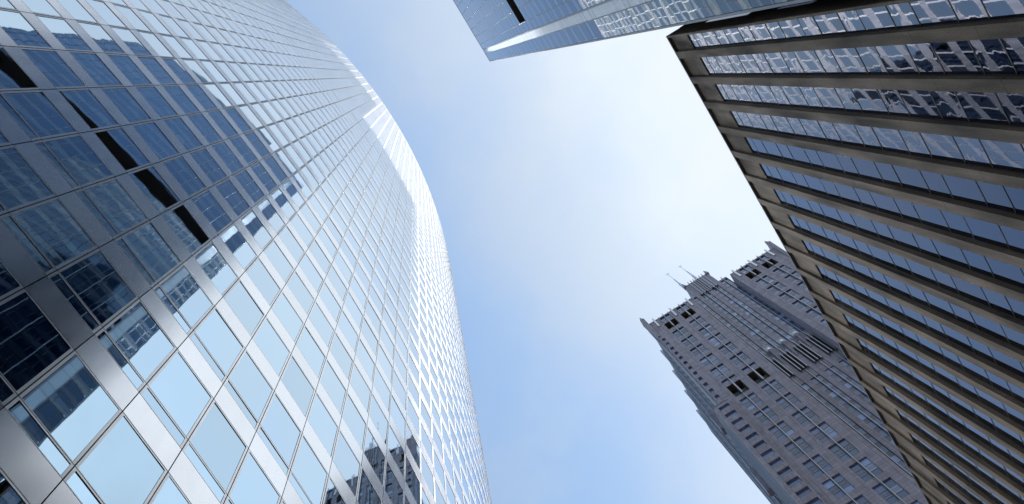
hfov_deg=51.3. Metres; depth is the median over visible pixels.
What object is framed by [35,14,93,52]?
window
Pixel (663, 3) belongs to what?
window
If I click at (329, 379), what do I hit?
window
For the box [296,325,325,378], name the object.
window
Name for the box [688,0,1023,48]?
window frame
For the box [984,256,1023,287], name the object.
window
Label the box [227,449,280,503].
window
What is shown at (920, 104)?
window
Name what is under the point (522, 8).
window
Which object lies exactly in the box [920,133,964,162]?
window
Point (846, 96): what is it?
window
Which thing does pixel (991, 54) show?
window
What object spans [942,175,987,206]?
window
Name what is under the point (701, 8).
window
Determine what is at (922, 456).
window frame
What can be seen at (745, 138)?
window frame
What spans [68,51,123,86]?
window
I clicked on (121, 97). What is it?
window
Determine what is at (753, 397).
window
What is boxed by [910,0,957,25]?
window
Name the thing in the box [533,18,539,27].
window
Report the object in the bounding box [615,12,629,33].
window
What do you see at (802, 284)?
window
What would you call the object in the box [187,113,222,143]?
window
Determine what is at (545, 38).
window
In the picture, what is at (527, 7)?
window
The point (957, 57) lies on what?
window
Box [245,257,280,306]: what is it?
window
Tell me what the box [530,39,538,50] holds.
window
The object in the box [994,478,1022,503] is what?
window
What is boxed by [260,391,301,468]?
window
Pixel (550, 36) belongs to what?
window
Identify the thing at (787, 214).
window frame
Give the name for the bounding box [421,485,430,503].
window
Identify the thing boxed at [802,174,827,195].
window
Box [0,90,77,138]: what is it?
window
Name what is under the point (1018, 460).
window
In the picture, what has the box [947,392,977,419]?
window
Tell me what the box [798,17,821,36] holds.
window
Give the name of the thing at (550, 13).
window
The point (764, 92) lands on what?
window
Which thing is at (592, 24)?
window
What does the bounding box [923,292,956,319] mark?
window
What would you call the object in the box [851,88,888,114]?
window
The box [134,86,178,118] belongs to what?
window
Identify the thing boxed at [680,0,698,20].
window
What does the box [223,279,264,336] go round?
window
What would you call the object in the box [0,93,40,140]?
window
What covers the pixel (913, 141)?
window
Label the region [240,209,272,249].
window
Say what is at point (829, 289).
window frame
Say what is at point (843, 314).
window frame
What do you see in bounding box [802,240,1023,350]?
window frame
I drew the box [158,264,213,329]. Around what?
window
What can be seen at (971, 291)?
window
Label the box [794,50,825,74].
window
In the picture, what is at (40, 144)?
window
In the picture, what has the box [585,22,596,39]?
window
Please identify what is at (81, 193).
window
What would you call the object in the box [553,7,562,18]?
window
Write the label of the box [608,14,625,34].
window
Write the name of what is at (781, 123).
window
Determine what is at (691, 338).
window
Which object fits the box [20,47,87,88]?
window
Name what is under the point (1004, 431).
window
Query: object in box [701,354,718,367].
window
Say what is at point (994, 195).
window
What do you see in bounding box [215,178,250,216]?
window
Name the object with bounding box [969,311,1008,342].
window
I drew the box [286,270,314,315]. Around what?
window
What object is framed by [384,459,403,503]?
window
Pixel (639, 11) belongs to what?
window
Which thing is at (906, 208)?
window
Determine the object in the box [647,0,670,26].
window
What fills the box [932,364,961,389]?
window
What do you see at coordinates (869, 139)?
window
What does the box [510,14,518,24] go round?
window
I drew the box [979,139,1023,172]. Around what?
window
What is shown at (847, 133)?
window
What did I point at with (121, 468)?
window
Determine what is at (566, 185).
sky
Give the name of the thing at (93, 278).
window
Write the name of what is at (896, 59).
window
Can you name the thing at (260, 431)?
window
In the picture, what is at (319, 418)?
window
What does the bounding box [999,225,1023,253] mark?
window
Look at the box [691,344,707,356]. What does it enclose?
window
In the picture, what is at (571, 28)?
window
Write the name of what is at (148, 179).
window
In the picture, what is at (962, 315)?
window
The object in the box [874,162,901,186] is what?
window
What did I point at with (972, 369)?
window
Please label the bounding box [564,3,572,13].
window
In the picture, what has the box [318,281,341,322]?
window
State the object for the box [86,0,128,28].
window
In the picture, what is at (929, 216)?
window
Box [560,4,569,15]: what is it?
window
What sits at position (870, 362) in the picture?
window frame
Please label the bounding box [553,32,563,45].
window
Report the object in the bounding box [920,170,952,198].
window
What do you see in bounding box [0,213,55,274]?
window
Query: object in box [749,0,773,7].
window
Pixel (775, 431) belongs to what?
window
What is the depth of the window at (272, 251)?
40.61 m
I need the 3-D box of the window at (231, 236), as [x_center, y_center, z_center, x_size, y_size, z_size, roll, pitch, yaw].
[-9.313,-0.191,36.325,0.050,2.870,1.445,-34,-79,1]
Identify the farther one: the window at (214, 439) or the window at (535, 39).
the window at (535, 39)
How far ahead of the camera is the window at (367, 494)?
34.33 m
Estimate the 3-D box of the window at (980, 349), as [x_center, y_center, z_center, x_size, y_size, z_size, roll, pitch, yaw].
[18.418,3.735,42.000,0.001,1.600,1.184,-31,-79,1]
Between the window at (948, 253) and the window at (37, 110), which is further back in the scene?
the window at (948, 253)
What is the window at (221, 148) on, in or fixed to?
in the curved tower at (225, 273)
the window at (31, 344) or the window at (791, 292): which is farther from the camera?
the window at (791, 292)
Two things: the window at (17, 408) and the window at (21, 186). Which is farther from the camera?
the window at (21, 186)
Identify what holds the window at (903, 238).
in the granite block
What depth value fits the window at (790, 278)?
234.05 m
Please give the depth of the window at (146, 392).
22.09 m
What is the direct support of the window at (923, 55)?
in the granite block
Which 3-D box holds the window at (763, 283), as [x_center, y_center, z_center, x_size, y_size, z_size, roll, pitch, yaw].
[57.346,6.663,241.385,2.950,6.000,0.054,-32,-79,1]
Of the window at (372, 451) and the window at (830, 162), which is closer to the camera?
the window at (372, 451)
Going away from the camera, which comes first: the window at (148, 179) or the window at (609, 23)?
the window at (148, 179)
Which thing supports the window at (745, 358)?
in the stepped tower at (763, 372)
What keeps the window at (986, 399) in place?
in the granite block
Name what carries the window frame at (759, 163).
in the granite block
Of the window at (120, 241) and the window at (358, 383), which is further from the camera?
the window at (358, 383)
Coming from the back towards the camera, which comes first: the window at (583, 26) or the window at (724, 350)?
the window at (724, 350)
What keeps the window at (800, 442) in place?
in the stepped tower at (763, 372)
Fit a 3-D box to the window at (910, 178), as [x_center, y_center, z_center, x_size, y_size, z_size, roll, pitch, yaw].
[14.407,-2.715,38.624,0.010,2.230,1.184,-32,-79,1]
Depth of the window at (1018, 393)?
41.06 m
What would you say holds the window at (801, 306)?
in the stepped tower at (763, 372)
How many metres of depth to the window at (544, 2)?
93.74 m
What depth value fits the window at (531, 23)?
110.18 m
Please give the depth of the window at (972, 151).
32.68 m
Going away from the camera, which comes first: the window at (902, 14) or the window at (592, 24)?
the window at (902, 14)
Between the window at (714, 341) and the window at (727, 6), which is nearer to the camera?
the window at (727, 6)
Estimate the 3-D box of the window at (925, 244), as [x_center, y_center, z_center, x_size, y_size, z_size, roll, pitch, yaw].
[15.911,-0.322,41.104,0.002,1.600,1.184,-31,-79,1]
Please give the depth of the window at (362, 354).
45.77 m
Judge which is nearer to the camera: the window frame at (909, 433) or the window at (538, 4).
the window frame at (909, 433)
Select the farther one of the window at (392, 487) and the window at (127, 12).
the window at (127, 12)
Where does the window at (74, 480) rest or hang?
in the curved tower at (225, 273)
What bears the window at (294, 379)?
in the curved tower at (225, 273)
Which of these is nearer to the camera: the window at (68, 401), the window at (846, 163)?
the window at (68, 401)
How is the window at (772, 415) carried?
in the stepped tower at (763, 372)
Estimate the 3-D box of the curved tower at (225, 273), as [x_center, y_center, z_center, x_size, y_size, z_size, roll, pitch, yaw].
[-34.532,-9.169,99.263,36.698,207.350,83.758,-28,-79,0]
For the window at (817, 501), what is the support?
in the stepped tower at (763, 372)
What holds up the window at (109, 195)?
in the curved tower at (225, 273)
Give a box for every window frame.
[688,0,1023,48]
[700,39,1023,75]
[715,84,1023,126]
[730,111,1023,173]
[745,138,1023,215]
[759,163,1022,253]
[774,190,1023,288]
[787,214,1023,321]
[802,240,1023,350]
[816,265,1023,377]
[829,289,1023,403]
[843,314,1023,426]
[857,339,1023,448]
[870,362,1023,468]
[883,386,1023,487]
[896,409,1023,503]
[909,433,997,503]
[922,456,982,503]
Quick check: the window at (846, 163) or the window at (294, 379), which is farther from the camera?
the window at (846, 163)
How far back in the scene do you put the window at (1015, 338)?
38.12 m
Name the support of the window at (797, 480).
in the stepped tower at (763, 372)
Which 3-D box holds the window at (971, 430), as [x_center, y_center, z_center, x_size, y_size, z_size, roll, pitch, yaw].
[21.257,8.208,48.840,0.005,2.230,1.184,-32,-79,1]
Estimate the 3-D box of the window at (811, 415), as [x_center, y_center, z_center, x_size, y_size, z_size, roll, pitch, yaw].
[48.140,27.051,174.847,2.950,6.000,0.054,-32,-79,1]
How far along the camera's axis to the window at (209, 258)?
32.21 m
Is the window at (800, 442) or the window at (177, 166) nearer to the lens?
the window at (177, 166)
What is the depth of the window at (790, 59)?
43.39 m
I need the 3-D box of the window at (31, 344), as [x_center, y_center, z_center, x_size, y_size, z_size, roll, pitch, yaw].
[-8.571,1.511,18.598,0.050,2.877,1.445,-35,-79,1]
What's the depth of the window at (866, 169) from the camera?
42.38 m
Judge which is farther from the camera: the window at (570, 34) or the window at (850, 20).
the window at (570, 34)
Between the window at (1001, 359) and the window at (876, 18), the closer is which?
the window at (876, 18)
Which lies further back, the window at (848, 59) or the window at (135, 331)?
the window at (848, 59)
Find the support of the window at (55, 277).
in the curved tower at (225, 273)
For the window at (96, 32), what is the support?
in the curved tower at (225, 273)
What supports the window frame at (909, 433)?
in the granite block
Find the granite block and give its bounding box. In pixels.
[666,0,1023,503]
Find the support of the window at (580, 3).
in the mirror glass tower at (502, 29)
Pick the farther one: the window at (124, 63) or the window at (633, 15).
the window at (633, 15)
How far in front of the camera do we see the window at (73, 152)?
27.31 m
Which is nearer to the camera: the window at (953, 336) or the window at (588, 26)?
the window at (953, 336)
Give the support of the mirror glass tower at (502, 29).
on the pavement
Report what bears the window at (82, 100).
in the curved tower at (225, 273)
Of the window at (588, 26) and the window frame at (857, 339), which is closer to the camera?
the window frame at (857, 339)
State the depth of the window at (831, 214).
50.52 m
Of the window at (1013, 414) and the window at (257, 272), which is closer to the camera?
the window at (257, 272)
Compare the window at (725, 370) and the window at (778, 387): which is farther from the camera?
the window at (725, 370)
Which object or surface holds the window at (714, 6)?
in the mirror glass tower at (502, 29)
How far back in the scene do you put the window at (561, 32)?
94.24 m
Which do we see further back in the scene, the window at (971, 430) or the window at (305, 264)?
the window at (971, 430)
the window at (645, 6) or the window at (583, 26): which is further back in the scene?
the window at (583, 26)
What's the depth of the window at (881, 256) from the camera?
47.06 m
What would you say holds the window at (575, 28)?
in the mirror glass tower at (502, 29)
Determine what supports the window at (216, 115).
in the curved tower at (225, 273)
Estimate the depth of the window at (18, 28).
30.78 m
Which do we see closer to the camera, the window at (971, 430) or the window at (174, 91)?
the window at (174, 91)
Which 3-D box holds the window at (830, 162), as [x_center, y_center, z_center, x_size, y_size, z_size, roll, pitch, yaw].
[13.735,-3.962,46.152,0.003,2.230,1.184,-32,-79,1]
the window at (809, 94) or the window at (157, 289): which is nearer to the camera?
the window at (157, 289)
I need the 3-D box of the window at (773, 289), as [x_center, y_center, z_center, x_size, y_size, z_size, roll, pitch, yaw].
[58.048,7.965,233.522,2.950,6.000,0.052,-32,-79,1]
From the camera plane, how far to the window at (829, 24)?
37.43 m
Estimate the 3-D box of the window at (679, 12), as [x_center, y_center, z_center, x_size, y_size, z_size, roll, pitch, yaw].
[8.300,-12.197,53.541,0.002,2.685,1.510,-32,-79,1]
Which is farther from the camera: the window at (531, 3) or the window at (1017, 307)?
the window at (531, 3)
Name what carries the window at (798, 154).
in the granite block
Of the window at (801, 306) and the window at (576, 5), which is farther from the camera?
the window at (801, 306)
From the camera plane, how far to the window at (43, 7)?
34.60 m
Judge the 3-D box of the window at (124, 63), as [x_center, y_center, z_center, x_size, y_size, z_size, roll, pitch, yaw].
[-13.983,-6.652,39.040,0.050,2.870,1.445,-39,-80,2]
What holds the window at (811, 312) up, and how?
in the stepped tower at (763, 372)
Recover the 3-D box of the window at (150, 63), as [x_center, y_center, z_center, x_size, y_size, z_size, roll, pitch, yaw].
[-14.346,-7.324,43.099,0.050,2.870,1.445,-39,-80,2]
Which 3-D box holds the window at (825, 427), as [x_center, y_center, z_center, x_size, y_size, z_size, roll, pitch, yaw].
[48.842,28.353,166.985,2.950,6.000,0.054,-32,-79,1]
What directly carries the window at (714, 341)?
in the stepped tower at (763, 372)
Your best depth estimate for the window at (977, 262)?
37.35 m
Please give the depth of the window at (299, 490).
27.56 m
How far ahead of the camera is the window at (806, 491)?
154.02 m
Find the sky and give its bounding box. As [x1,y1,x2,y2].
[284,0,785,503]
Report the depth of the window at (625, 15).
65.75 m
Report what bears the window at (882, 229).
in the granite block
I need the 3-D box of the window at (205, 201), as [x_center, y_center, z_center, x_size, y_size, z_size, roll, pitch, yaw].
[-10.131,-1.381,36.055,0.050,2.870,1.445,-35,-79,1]
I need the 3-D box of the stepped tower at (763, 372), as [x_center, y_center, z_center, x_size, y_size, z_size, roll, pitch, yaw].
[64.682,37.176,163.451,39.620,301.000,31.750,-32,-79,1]
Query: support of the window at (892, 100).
in the granite block
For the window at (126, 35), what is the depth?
42.81 m
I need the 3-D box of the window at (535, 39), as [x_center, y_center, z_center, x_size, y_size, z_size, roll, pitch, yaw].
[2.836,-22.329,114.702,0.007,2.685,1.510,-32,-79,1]
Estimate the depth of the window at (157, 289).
26.49 m
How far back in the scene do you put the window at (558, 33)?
96.36 m
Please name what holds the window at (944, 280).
in the granite block
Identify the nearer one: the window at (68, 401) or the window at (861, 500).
the window at (68, 401)
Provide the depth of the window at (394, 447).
42.22 m
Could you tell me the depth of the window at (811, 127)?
45.85 m
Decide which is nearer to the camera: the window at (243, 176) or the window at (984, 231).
the window at (984, 231)
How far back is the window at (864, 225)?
46.76 m
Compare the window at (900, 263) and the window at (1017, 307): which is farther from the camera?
the window at (900, 263)
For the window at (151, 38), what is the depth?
46.87 m
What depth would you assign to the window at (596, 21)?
75.94 m
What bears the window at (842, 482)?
in the stepped tower at (763, 372)
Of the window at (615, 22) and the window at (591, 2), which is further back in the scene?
the window at (591, 2)
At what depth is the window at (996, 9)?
26.47 m
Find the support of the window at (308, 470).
in the curved tower at (225, 273)
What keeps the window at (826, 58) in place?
in the granite block
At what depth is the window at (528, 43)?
122.82 m
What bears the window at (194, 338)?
in the curved tower at (225, 273)
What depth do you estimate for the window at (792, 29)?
41.20 m
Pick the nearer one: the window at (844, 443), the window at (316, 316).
the window at (316, 316)
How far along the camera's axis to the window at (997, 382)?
42.33 m
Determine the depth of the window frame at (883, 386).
52.92 m
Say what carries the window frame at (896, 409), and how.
in the granite block
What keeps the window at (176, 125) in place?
in the curved tower at (225, 273)
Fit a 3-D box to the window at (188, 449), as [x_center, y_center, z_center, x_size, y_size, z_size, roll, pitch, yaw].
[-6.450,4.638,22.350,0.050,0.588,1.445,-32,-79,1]
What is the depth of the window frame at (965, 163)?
39.31 m
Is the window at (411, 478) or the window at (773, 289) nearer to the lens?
the window at (411, 478)
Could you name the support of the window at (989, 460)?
in the granite block
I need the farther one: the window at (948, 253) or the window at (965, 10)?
the window at (948, 253)
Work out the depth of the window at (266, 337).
32.74 m
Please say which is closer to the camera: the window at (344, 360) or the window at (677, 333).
the window at (344, 360)
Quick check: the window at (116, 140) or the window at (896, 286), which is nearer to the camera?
the window at (116, 140)
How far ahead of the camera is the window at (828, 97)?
41.79 m
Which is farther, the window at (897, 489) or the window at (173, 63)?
the window at (897, 489)
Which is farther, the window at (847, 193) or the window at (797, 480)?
the window at (797, 480)
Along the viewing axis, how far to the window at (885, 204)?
42.69 m
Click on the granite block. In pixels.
(876, 148)
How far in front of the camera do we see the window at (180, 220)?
31.93 m
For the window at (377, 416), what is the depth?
41.99 m
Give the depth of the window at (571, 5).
81.64 m
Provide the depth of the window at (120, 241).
26.22 m
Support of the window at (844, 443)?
in the stepped tower at (763, 372)
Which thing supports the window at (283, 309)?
in the curved tower at (225, 273)
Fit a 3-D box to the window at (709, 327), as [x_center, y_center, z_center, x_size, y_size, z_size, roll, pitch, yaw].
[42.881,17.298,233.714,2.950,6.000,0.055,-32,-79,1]
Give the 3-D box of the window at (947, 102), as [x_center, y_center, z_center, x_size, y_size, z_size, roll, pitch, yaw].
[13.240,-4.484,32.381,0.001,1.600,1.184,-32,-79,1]
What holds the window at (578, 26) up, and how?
in the mirror glass tower at (502, 29)
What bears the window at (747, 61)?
in the granite block
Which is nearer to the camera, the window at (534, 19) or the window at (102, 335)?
the window at (102, 335)
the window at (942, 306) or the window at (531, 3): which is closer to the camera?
the window at (942, 306)
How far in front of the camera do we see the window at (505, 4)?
121.93 m
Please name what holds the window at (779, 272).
in the stepped tower at (763, 372)
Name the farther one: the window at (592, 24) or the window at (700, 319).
the window at (700, 319)
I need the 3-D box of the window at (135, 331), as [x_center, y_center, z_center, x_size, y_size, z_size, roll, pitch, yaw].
[-8.171,1.927,23.536,0.050,2.877,1.445,-34,-79,1]
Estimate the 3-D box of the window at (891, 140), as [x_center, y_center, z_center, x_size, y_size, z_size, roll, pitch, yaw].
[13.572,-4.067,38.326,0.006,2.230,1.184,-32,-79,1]
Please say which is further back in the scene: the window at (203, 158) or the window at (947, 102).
the window at (203, 158)
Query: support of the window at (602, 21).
in the mirror glass tower at (502, 29)
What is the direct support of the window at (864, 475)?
in the stepped tower at (763, 372)
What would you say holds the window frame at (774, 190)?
in the granite block
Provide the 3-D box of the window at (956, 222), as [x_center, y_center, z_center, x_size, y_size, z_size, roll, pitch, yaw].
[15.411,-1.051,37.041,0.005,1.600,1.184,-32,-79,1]
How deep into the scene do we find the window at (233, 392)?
27.04 m
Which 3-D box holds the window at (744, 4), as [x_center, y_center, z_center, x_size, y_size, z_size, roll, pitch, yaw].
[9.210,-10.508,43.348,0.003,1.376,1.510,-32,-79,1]
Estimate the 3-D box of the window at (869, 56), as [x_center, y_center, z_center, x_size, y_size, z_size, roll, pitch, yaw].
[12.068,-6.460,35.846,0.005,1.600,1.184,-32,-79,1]
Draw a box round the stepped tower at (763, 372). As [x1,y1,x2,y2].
[640,241,927,503]
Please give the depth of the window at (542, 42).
110.61 m
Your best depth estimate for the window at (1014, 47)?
27.15 m
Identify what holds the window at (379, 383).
in the curved tower at (225, 273)
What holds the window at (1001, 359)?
in the granite block
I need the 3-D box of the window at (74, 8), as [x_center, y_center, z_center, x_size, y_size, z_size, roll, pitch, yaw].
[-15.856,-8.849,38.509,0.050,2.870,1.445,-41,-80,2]
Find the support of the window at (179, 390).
in the curved tower at (225, 273)
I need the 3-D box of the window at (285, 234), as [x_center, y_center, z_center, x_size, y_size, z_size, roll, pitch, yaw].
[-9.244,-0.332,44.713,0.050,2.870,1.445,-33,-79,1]
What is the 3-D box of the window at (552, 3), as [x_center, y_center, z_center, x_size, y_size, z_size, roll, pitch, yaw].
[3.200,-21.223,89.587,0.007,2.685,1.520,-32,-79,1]
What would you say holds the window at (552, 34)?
in the mirror glass tower at (502, 29)
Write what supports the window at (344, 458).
in the curved tower at (225, 273)
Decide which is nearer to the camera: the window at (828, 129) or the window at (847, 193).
the window at (828, 129)
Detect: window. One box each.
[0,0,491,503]
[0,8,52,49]
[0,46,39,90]
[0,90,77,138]
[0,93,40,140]
[0,145,55,211]
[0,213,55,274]
[0,289,73,394]
[4,396,73,478]
[10,197,97,269]
[19,351,121,464]
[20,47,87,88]
[21,0,62,17]
[33,140,80,189]
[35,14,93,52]
[42,134,113,187]
[48,271,101,333]
[57,0,98,23]
[57,88,119,130]
[58,248,137,326]
[63,467,103,503]
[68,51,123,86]
[73,412,166,503]
[75,188,119,238]
[77,21,126,54]
[82,177,148,234]
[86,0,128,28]
[93,126,150,171]
[95,328,145,391]
[101,87,152,123]
[104,299,176,382]
[106,53,152,85]
[110,26,152,56]
[112,3,152,32]
[115,236,156,286]
[121,221,181,282]
[128,165,180,213]
[132,121,179,160]
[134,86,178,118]
[137,30,174,57]
[137,56,176,84]
[140,385,187,448]
[146,349,212,438]
[152,284,192,334]
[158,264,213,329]
[161,57,196,83]
[161,203,210,254]
[162,85,199,114]
[162,116,203,151]
[162,155,206,196]
[181,441,226,503]
[184,84,217,110]
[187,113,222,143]
[188,400,247,493]
[189,147,227,183]
[189,331,226,382]
[191,189,232,233]
[192,307,244,375]
[193,241,237,295]
[207,110,238,137]
[211,141,243,173]
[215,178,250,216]
[219,223,257,269]
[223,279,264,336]
[223,378,258,429]
[227,349,273,422]
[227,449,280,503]
[234,169,264,203]
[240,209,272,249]
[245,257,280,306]
[252,317,290,377]
[256,197,285,233]
[257,424,289,477]
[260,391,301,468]
[264,239,294,282]
[271,291,303,342]
[278,225,304,262]
[280,354,314,418]
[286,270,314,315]
[288,470,311,503]
[291,433,328,503]
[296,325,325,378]
[298,253,323,292]
[307,392,338,457]
[308,301,334,347]
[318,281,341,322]
[319,358,346,415]
[329,332,353,380]
[332,429,360,497]
[337,310,358,352]
[342,392,366,450]
[350,362,370,412]
[356,338,374,382]
[357,466,381,503]
[363,426,385,486]
[369,393,388,445]
[373,365,390,412]
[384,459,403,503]
[387,424,404,477]
[404,454,420,503]
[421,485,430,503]
[503,2,511,13]
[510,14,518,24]
[521,6,529,19]
[524,4,534,17]
[526,41,534,51]
[528,20,534,28]
[529,1,539,15]
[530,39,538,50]
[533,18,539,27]
[534,0,544,13]
[534,38,542,50]
[537,15,544,25]
[538,37,547,49]
[541,0,549,10]
[542,13,549,23]
[543,35,552,48]
[548,0,555,7]
[548,10,555,20]
[548,34,557,47]
[551,33,560,46]
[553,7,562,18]
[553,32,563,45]
[557,31,565,45]
[559,30,570,44]
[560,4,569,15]
[563,29,572,43]
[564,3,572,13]
[565,28,577,43]
[566,0,577,12]
[570,27,580,42]
[572,0,580,10]
[572,25,585,41]
[575,0,585,9]
[577,25,587,40]
[580,23,593,40]
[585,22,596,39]
[586,0,595,6]
[588,20,603,38]
[594,19,606,37]
[597,17,613,36]
[604,16,617,35]
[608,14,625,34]
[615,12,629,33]
[619,10,638,32]
[628,8,643,30]
[632,5,653,29]
[642,4,659,27]
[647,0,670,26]
[658,0,677,23]
[665,0,690,22]
[673,327,688,338]
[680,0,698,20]
[682,335,697,347]
[689,0,713,18]
[690,316,706,327]
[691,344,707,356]
[699,325,715,336]
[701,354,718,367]
[706,0,722,15]
[709,333,726,345]
[711,364,729,378]
[716,0,741,13]
[719,342,737,355]
[730,352,749,365]
[737,0,751,9]
[737,54,761,74]
[740,393,762,410]
[748,24,772,41]
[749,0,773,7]
[754,86,778,105]
[754,407,777,424]
[757,276,773,286]
[762,380,784,396]
[764,53,790,74]
[768,282,785,293]
[769,421,794,440]
[771,116,794,135]
[774,265,791,275]
[776,393,800,410]
[778,19,805,38]
[780,52,804,74]
[780,290,799,300]
[781,86,808,107]
[785,437,812,458]
[786,272,800,282]
[787,145,811,165]
[787,477,801,487]
[793,297,813,309]
[793,407,818,425]
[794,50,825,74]
[796,488,811,498]
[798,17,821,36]
[798,282,807,289]
[799,87,822,108]
[799,119,826,140]
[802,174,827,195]
[803,455,832,477]
[807,307,821,318]
[809,498,822,503]
[810,422,837,442]
[813,13,846,35]
[813,87,844,110]
[814,49,842,74]
[816,151,844,173]
[818,121,841,143]
[818,203,843,224]
[823,474,854,499]
[829,439,859,461]
[831,48,867,74]
[832,123,864,146]
[833,182,861,205]
[835,88,862,112]
[835,154,859,176]
[837,10,865,32]
[849,495,870,503]
[850,457,882,481]
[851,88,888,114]
[851,157,883,182]
[851,214,878,237]
[854,125,881,149]
[854,188,877,210]
[856,6,895,31]
[856,47,887,74]
[867,244,895,268]
[869,192,901,217]
[871,220,895,243]
[872,127,909,154]
[873,478,908,503]
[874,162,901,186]
[875,45,919,74]
[877,89,909,116]
[884,275,912,299]
[886,3,919,28]
[887,225,920,251]
[888,252,912,275]
[892,165,930,193]
[893,198,920,222]
[898,90,941,118]
[899,130,931,157]
[900,305,929,330]
[905,259,938,285]
[906,43,944,74]
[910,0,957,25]
[912,203,950,231]
[912,233,939,258]
[916,335,945,360]
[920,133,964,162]
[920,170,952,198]
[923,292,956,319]
[930,91,968,121]
[931,41,983,74]
[931,239,970,269]
[931,268,958,293]
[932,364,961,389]
[940,210,973,238]
[940,324,973,351]
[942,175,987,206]
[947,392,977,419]
[949,0,989,21]
[949,303,976,328]
[951,276,989,306]
[953,136,991,167]
[955,92,1009,124]
[958,356,991,384]
[961,249,993,277]
[963,216,1008,248]
[963,421,992,447]
[967,337,995,363]
[969,39,1015,74]
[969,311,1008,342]
[974,387,1008,417]
[976,181,1014,212]
[978,449,1008,476]
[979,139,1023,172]
[981,287,1013,316]
[982,0,1023,19]
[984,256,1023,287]
[985,370,1012,396]
[988,347,1023,376]
[991,419,1023,447]
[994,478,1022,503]
[996,93,1023,125]
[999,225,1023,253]
[1001,37,1023,73]
[1001,325,1023,349]
[1002,403,1023,425]
[1003,186,1023,214]
[1005,296,1023,320]
[1006,381,1023,402]
[1008,450,1023,467]
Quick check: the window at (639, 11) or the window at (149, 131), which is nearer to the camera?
the window at (149, 131)
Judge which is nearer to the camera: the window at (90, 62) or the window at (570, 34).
the window at (90, 62)
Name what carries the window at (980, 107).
in the granite block
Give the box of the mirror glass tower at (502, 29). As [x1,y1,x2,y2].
[453,0,811,60]
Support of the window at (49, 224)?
in the curved tower at (225, 273)
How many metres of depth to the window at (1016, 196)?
31.80 m
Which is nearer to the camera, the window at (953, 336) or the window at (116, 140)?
the window at (116, 140)
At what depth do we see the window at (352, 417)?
37.65 m
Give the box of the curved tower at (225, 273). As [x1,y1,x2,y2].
[0,0,491,503]
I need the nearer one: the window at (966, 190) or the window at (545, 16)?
the window at (966, 190)
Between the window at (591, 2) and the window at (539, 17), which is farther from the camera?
the window at (539, 17)
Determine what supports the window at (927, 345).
in the granite block
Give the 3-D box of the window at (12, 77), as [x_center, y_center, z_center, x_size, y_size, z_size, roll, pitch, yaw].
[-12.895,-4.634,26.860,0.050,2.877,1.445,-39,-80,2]
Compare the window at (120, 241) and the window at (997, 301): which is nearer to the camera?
the window at (120, 241)
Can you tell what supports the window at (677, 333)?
in the stepped tower at (763, 372)
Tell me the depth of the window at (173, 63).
47.17 m
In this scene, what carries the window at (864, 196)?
in the granite block
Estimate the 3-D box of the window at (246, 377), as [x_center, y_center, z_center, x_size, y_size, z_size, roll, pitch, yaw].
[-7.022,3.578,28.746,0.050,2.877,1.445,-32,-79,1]
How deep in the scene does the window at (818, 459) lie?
159.26 m
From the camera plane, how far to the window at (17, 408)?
17.15 m
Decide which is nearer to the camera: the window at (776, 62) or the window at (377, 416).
the window at (377, 416)
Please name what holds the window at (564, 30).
in the mirror glass tower at (502, 29)
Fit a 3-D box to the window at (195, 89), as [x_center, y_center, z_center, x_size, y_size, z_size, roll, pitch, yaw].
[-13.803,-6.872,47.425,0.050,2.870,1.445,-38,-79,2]
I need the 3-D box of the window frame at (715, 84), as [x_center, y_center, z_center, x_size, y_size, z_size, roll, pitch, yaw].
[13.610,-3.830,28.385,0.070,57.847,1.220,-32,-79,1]
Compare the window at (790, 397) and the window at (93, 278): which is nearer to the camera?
the window at (93, 278)
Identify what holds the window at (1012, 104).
in the granite block
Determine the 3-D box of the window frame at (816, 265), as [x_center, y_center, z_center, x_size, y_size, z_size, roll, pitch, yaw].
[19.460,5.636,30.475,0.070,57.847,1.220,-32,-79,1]
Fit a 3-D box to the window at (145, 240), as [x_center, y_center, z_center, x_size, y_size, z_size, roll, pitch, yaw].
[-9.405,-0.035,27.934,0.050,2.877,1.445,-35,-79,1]
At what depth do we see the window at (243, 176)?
44.16 m
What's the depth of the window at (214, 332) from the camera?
28.39 m
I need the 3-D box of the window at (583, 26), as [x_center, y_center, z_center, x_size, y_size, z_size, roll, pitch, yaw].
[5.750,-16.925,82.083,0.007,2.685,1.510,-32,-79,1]
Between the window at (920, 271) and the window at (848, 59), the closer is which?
the window at (848, 59)
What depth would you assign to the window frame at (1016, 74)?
34.98 m
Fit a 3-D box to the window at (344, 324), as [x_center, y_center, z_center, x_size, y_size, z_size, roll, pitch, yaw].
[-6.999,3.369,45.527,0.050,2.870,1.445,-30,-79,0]
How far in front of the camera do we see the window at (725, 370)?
210.31 m
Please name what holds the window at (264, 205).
in the curved tower at (225, 273)
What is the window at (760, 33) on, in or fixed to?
in the granite block
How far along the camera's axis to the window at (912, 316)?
47.67 m
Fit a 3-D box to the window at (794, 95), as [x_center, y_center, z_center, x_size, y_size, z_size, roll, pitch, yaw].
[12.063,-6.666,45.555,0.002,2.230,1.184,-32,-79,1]

